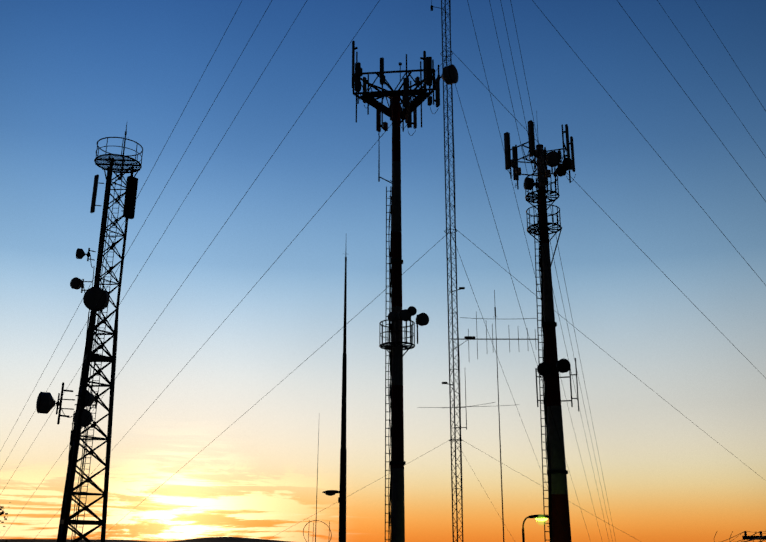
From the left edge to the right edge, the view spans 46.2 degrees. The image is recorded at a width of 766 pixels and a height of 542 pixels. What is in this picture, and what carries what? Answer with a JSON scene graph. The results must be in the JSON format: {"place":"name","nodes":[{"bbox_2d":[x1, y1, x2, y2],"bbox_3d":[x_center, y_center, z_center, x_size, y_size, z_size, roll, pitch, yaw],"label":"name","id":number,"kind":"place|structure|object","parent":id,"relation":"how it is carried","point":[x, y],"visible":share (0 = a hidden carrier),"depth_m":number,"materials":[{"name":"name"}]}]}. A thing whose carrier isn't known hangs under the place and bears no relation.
{"place":"outdoors","nodes":[
{"label":"outdoors","id":0,"kind":"place"},
{"bbox_2d":[0,537,290,541],"bbox_3d":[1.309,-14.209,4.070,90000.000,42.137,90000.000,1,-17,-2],"label":"hill","id":1,"kind":"structure","parent":0,"point":[223,539],"depth_m":3186.97,"materials":[{"name":"black"}]},
{"bbox_2d":[0,502,10,541],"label":"tree","id":2,"kind":"object","parent":1,"relation":"on","point":[1,508],"visible":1,"depth_m":46.69,"materials":[{"name":"black plant"}]},
{"bbox_2d":[36,124,142,541],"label":"lattice tower","id":3,"kind":"structure","parent":1,"relation":"on","point":[86,397],"depth_m":49.63,"materials":[{"name":"metal"}]},
{"bbox_2d":[303,431,331,541],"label":"antennas","id":4,"kind":"object","parent":1,"relation":"on","point":[316,509],"visible":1,"depth_m":37.98,"materials":[{"name":"metal"}]},
{"bbox_2d":[322,254,346,541],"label":"tall lamp pole","id":5,"kind":"object","parent":1,"relation":"on","point":[342,502],"visible":1,"depth_m":42.99,"materials":[{"name":"metal"}]},
{"bbox_2d":[0,0,765,541],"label":"guy wires","id":6,"kind":"object","parent":1,"relation":"on","point":[424,254],"visible":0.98,"depth_m":43.68,"materials":[{"name":"black metal"}]},
{"bbox_2d":[352,41,457,541],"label":"monopole","id":7,"kind":"object","parent":1,"relation":"on","point":[396,113],"visible":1,"depth_m":41.71,"materials":[{"name":"metal"}]},
{"bbox_2d":[418,0,537,541],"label":"guyed mast","id":8,"kind":"object","parent":1,"relation":"on","point":[468,338],"visible":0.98,"depth_m":46.16,"materials":[{"name":"metal"}]},
{"bbox_2d":[494,290,504,541],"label":"thin mast","id":9,"kind":"object","parent":1,"relation":"on","point":[499,430],"visible":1,"depth_m":46.42,"materials":[{"name":"metal"}]},
{"bbox_2d":[522,514,549,541],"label":"street lamp","id":10,"kind":"object","parent":1,"relation":"on","point":[539,517],"visible":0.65,"depth_m":36.47,"materials":[{"name":"metal"}]},
{"bbox_2d":[504,111,578,541],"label":"monopole","id":11,"kind":"object","parent":1,"relation":"on","point":[547,370],"visible":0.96,"depth_m":42.86,"materials":[{"name":"metal"}]},
{"bbox_2d":[742,531,765,541],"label":"utility pole","id":12,"kind":"object","parent":1,"relation":"on","point":[745,537],"visible":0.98,"depth_m":28.41,"materials":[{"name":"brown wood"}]},
{"bbox_2d":[0,0,765,541],"label":"sky","id":13,"kind":"structure","parent":0,"point":[74,73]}
]}

